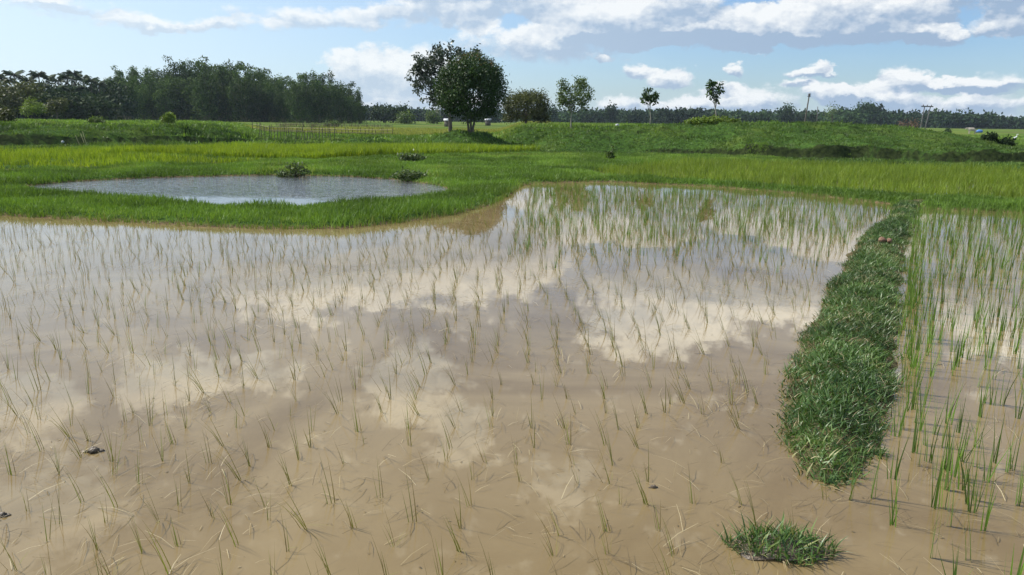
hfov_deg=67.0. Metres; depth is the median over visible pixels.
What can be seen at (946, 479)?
rice seedling
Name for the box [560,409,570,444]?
rice seedling
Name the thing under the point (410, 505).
rice seedling
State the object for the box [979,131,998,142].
weed bush
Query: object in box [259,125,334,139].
bamboo fence
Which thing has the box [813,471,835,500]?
rice seedling
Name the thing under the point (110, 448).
rice seedling
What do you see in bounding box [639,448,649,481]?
rice seedling
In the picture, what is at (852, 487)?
rice seedling
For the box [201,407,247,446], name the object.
rice seedling
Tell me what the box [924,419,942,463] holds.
rice seedling
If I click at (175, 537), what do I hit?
rice seedling
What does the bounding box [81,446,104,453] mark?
mud clod
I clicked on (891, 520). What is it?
rice seedling
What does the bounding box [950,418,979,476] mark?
rice seedling
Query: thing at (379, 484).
rice seedling
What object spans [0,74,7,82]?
palm tree
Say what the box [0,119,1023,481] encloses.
ground
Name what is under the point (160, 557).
rice seedling
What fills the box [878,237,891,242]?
earth clod
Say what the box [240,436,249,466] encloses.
rice seedling
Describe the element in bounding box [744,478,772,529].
rice seedling
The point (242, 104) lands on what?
bamboo clump
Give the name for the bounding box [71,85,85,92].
palm tree
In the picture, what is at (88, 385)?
rice seedling
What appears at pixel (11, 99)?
tree
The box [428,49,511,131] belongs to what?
mango tree
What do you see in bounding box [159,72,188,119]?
bamboo clump
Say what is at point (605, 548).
rice seedling
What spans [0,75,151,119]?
trees
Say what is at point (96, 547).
rice seedling
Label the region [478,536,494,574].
rice seedling
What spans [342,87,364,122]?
bamboo clump
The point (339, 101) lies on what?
bamboo clump
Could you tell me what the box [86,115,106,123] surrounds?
shrub
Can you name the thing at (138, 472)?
rice seedling
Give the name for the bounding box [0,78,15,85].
palm tree
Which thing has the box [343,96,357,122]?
bamboo clump
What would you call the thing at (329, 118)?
bamboo clump
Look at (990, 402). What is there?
rice seedling
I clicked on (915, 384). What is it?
rice seedling
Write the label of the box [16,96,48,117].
bush
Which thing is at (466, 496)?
rice seedling
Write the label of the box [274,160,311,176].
weed bush
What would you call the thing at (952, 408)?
rice seedling
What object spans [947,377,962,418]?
rice seedling
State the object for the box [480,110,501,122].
tree
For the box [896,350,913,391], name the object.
rice seedling
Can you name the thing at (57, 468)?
rice seedling
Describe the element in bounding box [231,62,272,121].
bamboo clump
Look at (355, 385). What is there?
rice seedling
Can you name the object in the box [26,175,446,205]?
pond water
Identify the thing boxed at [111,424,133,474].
rice seedling
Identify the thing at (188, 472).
rice seedling
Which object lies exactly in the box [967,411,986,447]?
rice seedling
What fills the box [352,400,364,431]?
rice seedling
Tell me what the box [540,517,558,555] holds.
rice seedling
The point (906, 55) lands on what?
sky
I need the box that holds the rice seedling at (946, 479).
[944,427,954,491]
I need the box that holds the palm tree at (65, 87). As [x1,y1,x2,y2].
[56,85,71,91]
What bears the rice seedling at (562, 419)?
on the paddy water at (510, 550)
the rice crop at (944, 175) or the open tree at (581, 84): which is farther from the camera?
the open tree at (581, 84)
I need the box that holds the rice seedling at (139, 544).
[129,509,154,553]
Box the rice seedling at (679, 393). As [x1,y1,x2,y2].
[672,372,694,403]
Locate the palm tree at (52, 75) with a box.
[38,74,55,84]
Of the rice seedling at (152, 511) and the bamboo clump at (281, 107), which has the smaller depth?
the rice seedling at (152, 511)
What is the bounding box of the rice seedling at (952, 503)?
[947,464,956,525]
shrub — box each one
[0,105,17,121]
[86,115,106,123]
[159,111,175,123]
[325,119,340,126]
[897,118,919,128]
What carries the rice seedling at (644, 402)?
on the paddy water at (510, 550)
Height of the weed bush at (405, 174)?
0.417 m
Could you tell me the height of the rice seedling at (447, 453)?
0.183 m
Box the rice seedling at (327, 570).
[314,540,330,574]
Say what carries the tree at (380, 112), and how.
on the ground at (838, 151)
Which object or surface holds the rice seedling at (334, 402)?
on the paddy water at (510, 550)
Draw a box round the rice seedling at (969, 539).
[964,501,972,559]
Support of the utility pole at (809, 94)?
on the ground at (838, 151)
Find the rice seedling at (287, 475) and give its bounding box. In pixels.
[274,455,292,486]
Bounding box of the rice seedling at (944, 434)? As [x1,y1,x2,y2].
[940,395,955,447]
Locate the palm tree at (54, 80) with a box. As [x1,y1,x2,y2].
[48,77,66,86]
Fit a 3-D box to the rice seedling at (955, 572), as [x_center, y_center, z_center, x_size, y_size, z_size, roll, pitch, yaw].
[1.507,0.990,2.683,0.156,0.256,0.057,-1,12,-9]
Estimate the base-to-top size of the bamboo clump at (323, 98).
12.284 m
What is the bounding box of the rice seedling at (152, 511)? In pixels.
[140,479,164,528]
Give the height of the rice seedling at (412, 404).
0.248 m
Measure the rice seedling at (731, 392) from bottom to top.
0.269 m
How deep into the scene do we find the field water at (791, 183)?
22.53 m
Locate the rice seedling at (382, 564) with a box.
[371,535,396,574]
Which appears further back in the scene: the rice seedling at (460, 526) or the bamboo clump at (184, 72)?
the bamboo clump at (184, 72)
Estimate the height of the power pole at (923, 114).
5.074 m
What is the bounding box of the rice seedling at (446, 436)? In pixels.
[439,412,453,448]
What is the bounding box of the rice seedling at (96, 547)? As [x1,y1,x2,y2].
[81,515,98,552]
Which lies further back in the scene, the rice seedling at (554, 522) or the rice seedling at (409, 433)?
the rice seedling at (409, 433)
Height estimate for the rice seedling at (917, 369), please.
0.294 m
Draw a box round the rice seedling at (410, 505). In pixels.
[402,463,425,528]
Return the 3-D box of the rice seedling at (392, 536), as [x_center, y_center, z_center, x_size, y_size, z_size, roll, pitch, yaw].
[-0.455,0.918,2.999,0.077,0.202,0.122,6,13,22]
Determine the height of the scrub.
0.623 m
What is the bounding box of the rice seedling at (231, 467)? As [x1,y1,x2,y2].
[205,433,253,479]
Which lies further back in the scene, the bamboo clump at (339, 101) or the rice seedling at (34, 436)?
the bamboo clump at (339, 101)
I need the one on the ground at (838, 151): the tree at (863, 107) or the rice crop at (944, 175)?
the tree at (863, 107)
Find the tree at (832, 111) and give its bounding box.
[822,101,841,121]
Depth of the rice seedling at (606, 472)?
3.48 m
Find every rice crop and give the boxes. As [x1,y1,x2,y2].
[0,141,541,158]
[0,149,258,169]
[244,121,549,134]
[592,155,1023,198]
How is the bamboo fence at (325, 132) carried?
on the ground at (838, 151)
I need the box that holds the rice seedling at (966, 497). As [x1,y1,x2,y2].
[955,439,979,504]
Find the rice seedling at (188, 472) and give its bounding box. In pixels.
[181,451,189,482]
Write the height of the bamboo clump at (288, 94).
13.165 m
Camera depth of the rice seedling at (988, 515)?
3.11 m
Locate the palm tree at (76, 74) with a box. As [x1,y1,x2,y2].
[60,70,83,89]
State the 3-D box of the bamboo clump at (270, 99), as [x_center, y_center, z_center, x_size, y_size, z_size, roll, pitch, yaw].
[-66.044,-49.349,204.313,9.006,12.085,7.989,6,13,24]
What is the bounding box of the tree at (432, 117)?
[422,109,442,123]
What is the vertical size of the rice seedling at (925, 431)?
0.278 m
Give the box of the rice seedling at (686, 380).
[679,357,698,389]
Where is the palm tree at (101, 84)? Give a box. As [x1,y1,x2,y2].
[91,80,108,92]
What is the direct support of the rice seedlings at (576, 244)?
on the ground at (838, 151)
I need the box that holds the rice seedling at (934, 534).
[930,500,943,558]
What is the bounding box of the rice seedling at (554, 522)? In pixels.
[535,499,559,535]
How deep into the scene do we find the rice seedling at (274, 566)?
2.73 m
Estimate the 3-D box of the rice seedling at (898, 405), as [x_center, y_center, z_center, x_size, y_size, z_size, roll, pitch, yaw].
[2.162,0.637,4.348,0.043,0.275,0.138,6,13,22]
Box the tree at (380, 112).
[366,102,396,122]
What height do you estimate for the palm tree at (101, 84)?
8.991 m
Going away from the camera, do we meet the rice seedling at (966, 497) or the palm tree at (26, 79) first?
the rice seedling at (966, 497)
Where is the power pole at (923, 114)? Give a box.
[920,105,932,128]
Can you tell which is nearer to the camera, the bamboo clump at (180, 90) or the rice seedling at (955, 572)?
the rice seedling at (955, 572)
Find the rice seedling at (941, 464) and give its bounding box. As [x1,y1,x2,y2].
[933,432,949,478]
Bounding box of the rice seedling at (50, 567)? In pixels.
[41,543,77,574]
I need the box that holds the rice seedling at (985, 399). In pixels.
[979,372,996,402]
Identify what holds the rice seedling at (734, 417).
on the paddy water at (510, 550)
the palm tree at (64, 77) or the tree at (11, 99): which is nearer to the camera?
the tree at (11, 99)
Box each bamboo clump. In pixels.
[110,65,141,118]
[117,75,146,119]
[126,66,158,119]
[131,82,154,119]
[142,72,166,120]
[146,65,179,119]
[151,78,179,119]
[155,55,201,119]
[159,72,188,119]
[167,76,195,120]
[180,75,215,120]
[183,55,217,119]
[190,69,224,120]
[203,64,239,120]
[211,64,248,121]
[212,59,244,120]
[221,64,258,120]
[222,70,263,121]
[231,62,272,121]
[240,80,270,121]
[247,79,277,121]
[249,68,279,120]
[261,73,290,121]
[261,76,284,121]
[271,88,294,122]
[281,81,297,121]
[282,72,311,121]
[286,81,311,122]
[292,81,320,122]
[295,70,326,121]
[307,75,334,122]
[314,70,341,121]
[321,85,339,122]
[325,82,354,123]
[336,80,355,120]
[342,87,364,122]
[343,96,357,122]
[351,100,368,123]
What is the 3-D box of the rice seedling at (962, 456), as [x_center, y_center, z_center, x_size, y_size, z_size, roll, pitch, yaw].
[2.233,0.756,3.722,0.134,0.290,0.067,12,17,43]
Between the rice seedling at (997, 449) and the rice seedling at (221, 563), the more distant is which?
the rice seedling at (997, 449)
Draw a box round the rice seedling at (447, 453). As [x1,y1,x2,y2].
[440,434,459,461]
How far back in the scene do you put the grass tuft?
2.95 m
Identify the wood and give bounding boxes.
[279,102,1023,128]
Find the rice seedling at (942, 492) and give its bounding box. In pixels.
[936,462,951,510]
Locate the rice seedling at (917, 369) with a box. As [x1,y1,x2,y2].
[910,351,921,375]
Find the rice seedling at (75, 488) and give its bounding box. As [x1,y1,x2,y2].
[65,467,83,502]
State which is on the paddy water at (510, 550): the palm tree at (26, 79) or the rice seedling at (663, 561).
the rice seedling at (663, 561)
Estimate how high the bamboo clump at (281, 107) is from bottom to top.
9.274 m
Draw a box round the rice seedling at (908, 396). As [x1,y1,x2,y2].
[906,375,917,411]
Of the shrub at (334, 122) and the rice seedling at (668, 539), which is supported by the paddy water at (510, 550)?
the rice seedling at (668, 539)
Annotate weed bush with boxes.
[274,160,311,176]
[390,166,430,180]
[397,149,424,161]
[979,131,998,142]
[992,134,1017,145]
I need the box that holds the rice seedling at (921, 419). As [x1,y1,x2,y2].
[919,375,934,430]
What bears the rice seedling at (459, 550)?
on the paddy water at (510, 550)
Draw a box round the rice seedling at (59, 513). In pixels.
[40,481,77,528]
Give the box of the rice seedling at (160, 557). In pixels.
[138,520,171,573]
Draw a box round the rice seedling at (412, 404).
[398,392,418,414]
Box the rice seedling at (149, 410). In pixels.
[144,381,156,427]
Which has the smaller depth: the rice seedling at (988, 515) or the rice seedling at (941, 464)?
the rice seedling at (988, 515)
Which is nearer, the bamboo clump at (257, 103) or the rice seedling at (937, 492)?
the rice seedling at (937, 492)
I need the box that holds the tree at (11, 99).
[0,79,46,114]
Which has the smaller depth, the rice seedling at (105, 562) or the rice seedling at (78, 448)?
the rice seedling at (105, 562)
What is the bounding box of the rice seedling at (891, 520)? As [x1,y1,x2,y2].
[888,462,901,526]
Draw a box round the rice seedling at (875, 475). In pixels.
[869,438,884,497]
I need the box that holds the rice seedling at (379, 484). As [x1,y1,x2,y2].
[371,459,385,500]
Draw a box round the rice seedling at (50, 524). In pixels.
[42,499,52,540]
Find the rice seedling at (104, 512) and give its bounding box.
[100,498,123,522]
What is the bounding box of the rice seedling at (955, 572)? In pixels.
[938,540,969,574]
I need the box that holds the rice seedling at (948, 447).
[944,414,958,471]
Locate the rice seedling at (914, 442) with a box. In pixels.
[912,397,920,453]
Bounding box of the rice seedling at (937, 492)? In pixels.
[931,433,947,508]
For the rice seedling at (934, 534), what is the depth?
2.90 m
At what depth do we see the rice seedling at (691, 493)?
3.32 m
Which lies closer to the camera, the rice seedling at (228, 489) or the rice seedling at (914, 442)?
the rice seedling at (228, 489)
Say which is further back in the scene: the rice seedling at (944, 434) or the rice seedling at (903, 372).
the rice seedling at (903, 372)
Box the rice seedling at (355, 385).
[349,367,358,389]
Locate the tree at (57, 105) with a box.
[43,96,69,118]
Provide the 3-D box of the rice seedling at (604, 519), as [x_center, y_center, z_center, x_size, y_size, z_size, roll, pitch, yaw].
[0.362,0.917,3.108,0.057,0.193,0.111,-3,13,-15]
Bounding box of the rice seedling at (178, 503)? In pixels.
[175,484,204,507]
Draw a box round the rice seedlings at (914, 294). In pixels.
[508,179,1023,574]
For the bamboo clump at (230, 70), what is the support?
on the ground at (838, 151)
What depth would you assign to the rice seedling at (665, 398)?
4.33 m
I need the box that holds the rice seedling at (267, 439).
[260,425,275,447]
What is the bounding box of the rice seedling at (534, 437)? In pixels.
[527,414,534,447]
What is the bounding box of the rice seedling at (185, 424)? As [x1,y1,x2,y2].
[178,395,187,428]
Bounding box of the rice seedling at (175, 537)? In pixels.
[170,517,182,546]
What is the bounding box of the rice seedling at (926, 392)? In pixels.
[921,365,937,406]
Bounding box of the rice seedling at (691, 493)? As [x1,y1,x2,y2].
[688,474,697,503]
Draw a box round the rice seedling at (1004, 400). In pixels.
[998,366,1023,405]
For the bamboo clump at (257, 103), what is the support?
on the ground at (838, 151)
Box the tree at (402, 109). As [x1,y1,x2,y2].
[390,101,413,122]
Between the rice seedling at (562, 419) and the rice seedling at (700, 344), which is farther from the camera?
the rice seedling at (700, 344)
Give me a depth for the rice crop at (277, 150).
30.27 m
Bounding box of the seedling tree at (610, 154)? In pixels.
[605,144,615,158]
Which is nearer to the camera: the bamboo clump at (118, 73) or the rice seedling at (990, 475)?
the rice seedling at (990, 475)
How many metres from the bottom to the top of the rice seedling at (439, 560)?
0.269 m
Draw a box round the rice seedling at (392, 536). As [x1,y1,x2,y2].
[382,503,405,546]
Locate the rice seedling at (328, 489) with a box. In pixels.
[320,458,341,505]
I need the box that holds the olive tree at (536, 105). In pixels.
[501,87,553,124]
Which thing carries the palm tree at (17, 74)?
on the ground at (838, 151)
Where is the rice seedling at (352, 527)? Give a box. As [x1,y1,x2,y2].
[334,488,360,528]
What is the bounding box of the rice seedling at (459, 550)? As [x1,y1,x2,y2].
[442,513,474,557]
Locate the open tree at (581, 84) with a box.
[555,75,595,127]
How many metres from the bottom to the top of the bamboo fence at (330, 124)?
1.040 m
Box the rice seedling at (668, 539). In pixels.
[654,513,674,556]
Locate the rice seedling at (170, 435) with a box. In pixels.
[164,423,175,443]
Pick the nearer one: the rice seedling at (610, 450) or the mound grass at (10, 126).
the rice seedling at (610, 450)
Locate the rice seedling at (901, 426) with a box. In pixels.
[891,394,910,436]
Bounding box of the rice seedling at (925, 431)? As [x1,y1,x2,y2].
[923,411,931,445]
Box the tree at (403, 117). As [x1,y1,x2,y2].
[391,109,415,123]
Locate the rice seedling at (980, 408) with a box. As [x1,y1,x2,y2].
[978,377,989,417]
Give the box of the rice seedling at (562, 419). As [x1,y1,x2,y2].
[553,395,568,428]
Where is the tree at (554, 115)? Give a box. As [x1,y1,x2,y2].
[545,104,559,121]
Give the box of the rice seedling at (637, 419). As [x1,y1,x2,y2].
[631,401,643,427]
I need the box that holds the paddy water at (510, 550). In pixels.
[0,182,1023,574]
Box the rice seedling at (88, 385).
[85,366,98,393]
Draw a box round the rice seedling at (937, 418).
[932,392,949,434]
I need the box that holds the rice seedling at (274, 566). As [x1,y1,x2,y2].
[268,551,301,574]
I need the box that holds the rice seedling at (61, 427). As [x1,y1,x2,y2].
[49,404,73,437]
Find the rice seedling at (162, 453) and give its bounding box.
[154,433,164,461]
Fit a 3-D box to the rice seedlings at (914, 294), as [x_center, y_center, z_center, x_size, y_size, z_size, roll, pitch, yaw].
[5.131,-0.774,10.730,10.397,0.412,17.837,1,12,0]
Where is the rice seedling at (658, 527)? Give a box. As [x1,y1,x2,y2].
[651,497,662,530]
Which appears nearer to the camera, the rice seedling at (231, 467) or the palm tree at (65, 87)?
the rice seedling at (231, 467)
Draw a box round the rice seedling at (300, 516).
[277,484,332,529]
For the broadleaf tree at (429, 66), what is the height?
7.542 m
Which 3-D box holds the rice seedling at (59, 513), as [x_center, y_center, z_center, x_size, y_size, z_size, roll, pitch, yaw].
[-1.790,0.871,3.067,0.102,0.235,0.166,0,12,-3]
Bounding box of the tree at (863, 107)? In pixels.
[850,99,880,123]
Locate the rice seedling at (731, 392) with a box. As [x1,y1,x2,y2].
[727,374,736,404]
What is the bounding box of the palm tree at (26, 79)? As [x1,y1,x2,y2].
[19,76,37,83]
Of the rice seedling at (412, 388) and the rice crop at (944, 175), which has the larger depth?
the rice crop at (944, 175)
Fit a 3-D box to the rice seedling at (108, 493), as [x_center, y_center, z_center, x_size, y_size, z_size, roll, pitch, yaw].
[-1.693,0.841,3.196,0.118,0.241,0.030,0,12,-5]
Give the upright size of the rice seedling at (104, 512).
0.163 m
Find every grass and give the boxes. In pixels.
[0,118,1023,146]
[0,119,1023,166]
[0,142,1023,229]
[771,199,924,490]
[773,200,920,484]
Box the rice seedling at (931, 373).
[930,349,940,376]
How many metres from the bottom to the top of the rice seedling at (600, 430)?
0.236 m
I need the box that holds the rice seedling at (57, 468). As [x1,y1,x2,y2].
[44,444,68,474]
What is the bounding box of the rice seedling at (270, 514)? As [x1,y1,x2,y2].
[265,497,287,522]
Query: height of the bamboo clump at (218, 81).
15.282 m
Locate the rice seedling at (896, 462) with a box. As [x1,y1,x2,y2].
[885,435,909,479]
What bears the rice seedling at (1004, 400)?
on the paddy water at (510, 550)
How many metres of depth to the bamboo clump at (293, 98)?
193.93 m
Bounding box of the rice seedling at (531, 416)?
[521,404,532,427]
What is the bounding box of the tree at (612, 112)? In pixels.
[602,100,621,122]
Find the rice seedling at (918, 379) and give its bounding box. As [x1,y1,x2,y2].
[910,358,925,385]
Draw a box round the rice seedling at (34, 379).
[26,357,44,391]
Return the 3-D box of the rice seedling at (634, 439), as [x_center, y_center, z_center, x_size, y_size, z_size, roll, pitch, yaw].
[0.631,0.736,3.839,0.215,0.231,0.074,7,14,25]
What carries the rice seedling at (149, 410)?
on the paddy water at (510, 550)
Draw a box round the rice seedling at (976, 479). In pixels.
[961,450,992,499]
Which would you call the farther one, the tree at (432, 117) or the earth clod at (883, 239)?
the tree at (432, 117)
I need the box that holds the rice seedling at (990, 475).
[981,431,1016,481]
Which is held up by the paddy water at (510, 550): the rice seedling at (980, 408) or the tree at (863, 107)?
the rice seedling at (980, 408)
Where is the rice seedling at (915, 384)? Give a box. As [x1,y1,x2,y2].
[912,365,917,409]
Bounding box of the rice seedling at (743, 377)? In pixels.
[729,352,748,392]
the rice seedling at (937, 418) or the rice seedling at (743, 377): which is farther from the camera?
the rice seedling at (743, 377)
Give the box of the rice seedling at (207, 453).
[201,430,215,465]
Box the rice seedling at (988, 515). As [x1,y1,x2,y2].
[980,462,997,530]
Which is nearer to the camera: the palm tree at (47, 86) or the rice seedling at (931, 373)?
the rice seedling at (931, 373)
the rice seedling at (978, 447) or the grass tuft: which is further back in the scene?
the rice seedling at (978, 447)
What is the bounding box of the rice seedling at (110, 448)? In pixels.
[98,419,121,461]
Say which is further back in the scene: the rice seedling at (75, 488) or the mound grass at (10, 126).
the mound grass at (10, 126)
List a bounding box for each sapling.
[640,87,659,124]
[705,79,725,118]
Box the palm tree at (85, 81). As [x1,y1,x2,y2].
[82,76,100,91]
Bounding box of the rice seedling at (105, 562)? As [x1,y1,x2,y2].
[89,529,127,574]
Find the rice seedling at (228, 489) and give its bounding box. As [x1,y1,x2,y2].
[217,459,245,504]
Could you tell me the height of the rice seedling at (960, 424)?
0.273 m
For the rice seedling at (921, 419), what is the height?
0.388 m
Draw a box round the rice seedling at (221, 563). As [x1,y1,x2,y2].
[214,533,233,574]
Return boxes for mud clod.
[0,511,10,516]
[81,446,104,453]
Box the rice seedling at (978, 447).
[971,420,984,466]
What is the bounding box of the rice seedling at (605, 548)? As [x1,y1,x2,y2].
[589,523,612,553]
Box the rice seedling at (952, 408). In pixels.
[945,385,963,424]
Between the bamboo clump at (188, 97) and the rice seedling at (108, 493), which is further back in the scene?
the bamboo clump at (188, 97)
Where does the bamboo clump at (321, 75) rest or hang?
on the ground at (838, 151)
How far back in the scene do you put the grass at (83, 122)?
59.24 m
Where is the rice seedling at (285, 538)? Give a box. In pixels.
[279,504,291,551]
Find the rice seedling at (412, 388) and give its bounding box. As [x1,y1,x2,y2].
[401,372,416,399]
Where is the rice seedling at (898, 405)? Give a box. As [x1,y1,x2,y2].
[894,383,899,415]
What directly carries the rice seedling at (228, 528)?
on the paddy water at (510, 550)
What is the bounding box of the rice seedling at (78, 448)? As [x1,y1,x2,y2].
[64,424,90,457]
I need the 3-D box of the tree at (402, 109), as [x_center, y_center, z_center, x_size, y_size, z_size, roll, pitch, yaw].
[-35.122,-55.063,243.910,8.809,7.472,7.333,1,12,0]
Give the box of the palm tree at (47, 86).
[39,82,53,90]
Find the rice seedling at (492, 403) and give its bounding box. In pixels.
[489,388,499,415]
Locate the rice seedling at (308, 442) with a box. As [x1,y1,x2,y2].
[292,414,310,447]
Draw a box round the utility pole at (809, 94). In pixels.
[804,93,810,121]
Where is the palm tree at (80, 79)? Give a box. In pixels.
[74,75,88,87]
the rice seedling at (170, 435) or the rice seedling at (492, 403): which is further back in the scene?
the rice seedling at (492, 403)
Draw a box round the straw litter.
[0,194,1023,574]
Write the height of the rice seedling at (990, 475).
0.308 m
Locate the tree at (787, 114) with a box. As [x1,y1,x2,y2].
[777,101,796,122]
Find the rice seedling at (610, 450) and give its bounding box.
[603,425,613,465]
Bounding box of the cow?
[965,128,975,133]
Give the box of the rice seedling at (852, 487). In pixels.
[849,455,863,500]
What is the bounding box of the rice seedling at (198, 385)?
[179,358,208,391]
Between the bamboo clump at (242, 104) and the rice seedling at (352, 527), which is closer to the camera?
the rice seedling at (352, 527)
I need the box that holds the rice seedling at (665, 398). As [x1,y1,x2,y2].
[658,377,665,412]
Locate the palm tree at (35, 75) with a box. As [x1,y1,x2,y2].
[27,70,49,93]
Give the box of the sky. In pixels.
[0,0,1023,117]
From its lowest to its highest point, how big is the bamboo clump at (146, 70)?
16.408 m
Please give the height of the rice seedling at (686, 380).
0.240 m
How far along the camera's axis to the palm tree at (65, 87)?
155.06 m
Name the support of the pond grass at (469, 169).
on the ground at (838, 151)
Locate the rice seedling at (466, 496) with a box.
[455,471,473,505]
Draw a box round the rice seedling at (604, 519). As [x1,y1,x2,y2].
[596,494,610,531]
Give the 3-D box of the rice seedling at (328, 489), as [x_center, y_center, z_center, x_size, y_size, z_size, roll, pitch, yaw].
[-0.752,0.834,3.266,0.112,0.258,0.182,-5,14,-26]
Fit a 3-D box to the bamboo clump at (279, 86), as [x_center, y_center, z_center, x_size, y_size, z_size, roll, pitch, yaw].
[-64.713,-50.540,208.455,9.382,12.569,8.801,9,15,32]
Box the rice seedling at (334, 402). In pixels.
[317,382,341,413]
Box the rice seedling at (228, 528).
[213,503,238,546]
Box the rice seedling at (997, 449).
[993,408,1005,463]
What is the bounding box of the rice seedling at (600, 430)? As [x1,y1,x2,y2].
[593,411,605,443]
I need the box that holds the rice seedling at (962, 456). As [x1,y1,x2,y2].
[959,412,991,462]
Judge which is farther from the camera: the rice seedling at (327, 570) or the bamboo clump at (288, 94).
the bamboo clump at (288, 94)
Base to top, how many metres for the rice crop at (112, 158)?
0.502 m
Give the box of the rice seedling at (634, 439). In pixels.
[618,419,653,448]
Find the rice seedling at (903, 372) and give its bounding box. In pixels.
[900,347,913,381]
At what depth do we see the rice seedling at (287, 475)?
3.44 m
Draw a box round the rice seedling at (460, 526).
[453,486,461,528]
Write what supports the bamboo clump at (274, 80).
on the ground at (838, 151)
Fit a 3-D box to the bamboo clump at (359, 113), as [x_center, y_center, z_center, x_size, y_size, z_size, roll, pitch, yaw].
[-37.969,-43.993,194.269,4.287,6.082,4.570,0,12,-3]
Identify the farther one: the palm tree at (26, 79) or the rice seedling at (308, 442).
the palm tree at (26, 79)
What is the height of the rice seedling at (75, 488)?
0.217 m
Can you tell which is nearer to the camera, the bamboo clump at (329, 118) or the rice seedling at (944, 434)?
the rice seedling at (944, 434)
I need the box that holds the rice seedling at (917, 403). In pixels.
[911,375,927,421]
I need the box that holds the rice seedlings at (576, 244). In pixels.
[0,180,881,574]
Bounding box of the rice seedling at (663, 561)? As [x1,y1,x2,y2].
[651,545,669,574]
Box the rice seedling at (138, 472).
[134,456,149,483]
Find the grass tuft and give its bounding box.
[712,510,857,570]
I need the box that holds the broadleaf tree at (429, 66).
[404,40,483,131]
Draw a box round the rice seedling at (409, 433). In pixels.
[402,410,419,445]
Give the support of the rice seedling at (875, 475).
on the paddy water at (510, 550)
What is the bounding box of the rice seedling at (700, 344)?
[691,328,713,354]
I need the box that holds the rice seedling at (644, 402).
[636,385,658,413]
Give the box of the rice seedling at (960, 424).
[956,394,966,432]
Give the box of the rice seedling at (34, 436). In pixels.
[23,409,44,451]
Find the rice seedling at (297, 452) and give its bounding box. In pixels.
[286,416,304,459]
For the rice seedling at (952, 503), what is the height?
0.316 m
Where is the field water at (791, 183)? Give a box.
[603,163,1023,198]
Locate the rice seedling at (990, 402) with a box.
[988,364,998,405]
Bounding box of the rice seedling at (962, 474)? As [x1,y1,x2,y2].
[957,440,972,490]
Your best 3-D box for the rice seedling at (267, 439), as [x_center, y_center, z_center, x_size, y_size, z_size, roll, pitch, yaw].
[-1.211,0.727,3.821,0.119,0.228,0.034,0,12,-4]
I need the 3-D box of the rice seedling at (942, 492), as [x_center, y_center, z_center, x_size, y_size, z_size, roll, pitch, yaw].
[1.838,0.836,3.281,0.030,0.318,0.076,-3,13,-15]
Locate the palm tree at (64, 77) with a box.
[56,73,76,84]
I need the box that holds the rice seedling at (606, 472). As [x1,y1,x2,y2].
[588,458,612,482]
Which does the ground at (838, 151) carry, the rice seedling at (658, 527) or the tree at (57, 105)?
the tree at (57, 105)
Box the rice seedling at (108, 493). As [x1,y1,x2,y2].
[95,467,117,507]
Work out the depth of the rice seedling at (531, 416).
4.09 m
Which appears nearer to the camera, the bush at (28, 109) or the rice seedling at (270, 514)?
the rice seedling at (270, 514)
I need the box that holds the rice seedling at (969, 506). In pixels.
[965,455,986,512]
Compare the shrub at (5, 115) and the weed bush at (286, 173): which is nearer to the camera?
the weed bush at (286, 173)
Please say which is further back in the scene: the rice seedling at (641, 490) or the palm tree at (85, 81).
the palm tree at (85, 81)
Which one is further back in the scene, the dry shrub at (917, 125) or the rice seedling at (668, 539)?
the dry shrub at (917, 125)
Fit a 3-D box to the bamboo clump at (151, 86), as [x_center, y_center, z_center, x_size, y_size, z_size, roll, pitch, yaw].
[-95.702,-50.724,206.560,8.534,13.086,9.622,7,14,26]
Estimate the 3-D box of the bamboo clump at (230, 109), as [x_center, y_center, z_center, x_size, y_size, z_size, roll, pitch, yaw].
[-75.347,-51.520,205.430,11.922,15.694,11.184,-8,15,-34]
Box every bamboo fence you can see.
[34,115,131,120]
[252,123,392,134]
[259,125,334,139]
[276,122,390,127]
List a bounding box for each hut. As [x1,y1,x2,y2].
[443,118,447,126]
[485,118,490,125]
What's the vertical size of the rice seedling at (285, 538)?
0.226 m
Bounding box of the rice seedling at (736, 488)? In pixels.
[724,462,741,504]
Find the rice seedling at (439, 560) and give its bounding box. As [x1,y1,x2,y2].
[428,524,455,574]
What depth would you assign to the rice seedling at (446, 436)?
3.83 m
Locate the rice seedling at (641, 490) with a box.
[631,468,652,505]
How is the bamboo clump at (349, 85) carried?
on the ground at (838, 151)
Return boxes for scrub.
[683,114,741,124]
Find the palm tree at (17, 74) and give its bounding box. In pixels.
[1,70,24,84]
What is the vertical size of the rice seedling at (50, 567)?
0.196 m
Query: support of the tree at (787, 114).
on the ground at (838, 151)
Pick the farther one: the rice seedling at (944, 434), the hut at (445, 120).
the hut at (445, 120)
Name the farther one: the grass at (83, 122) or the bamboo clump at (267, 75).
the bamboo clump at (267, 75)
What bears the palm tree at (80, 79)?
on the ground at (838, 151)
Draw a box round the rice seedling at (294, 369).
[288,345,295,379]
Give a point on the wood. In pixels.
(970, 119)
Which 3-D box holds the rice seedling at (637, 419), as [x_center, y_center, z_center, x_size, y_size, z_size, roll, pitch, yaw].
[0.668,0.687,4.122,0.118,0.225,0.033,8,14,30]
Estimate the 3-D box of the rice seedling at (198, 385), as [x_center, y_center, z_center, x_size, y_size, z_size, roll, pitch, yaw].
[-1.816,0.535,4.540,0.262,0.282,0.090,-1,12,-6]
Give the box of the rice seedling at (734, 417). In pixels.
[726,396,758,429]
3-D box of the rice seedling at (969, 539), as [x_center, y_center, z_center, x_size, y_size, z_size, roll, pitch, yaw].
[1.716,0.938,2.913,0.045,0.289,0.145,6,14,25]

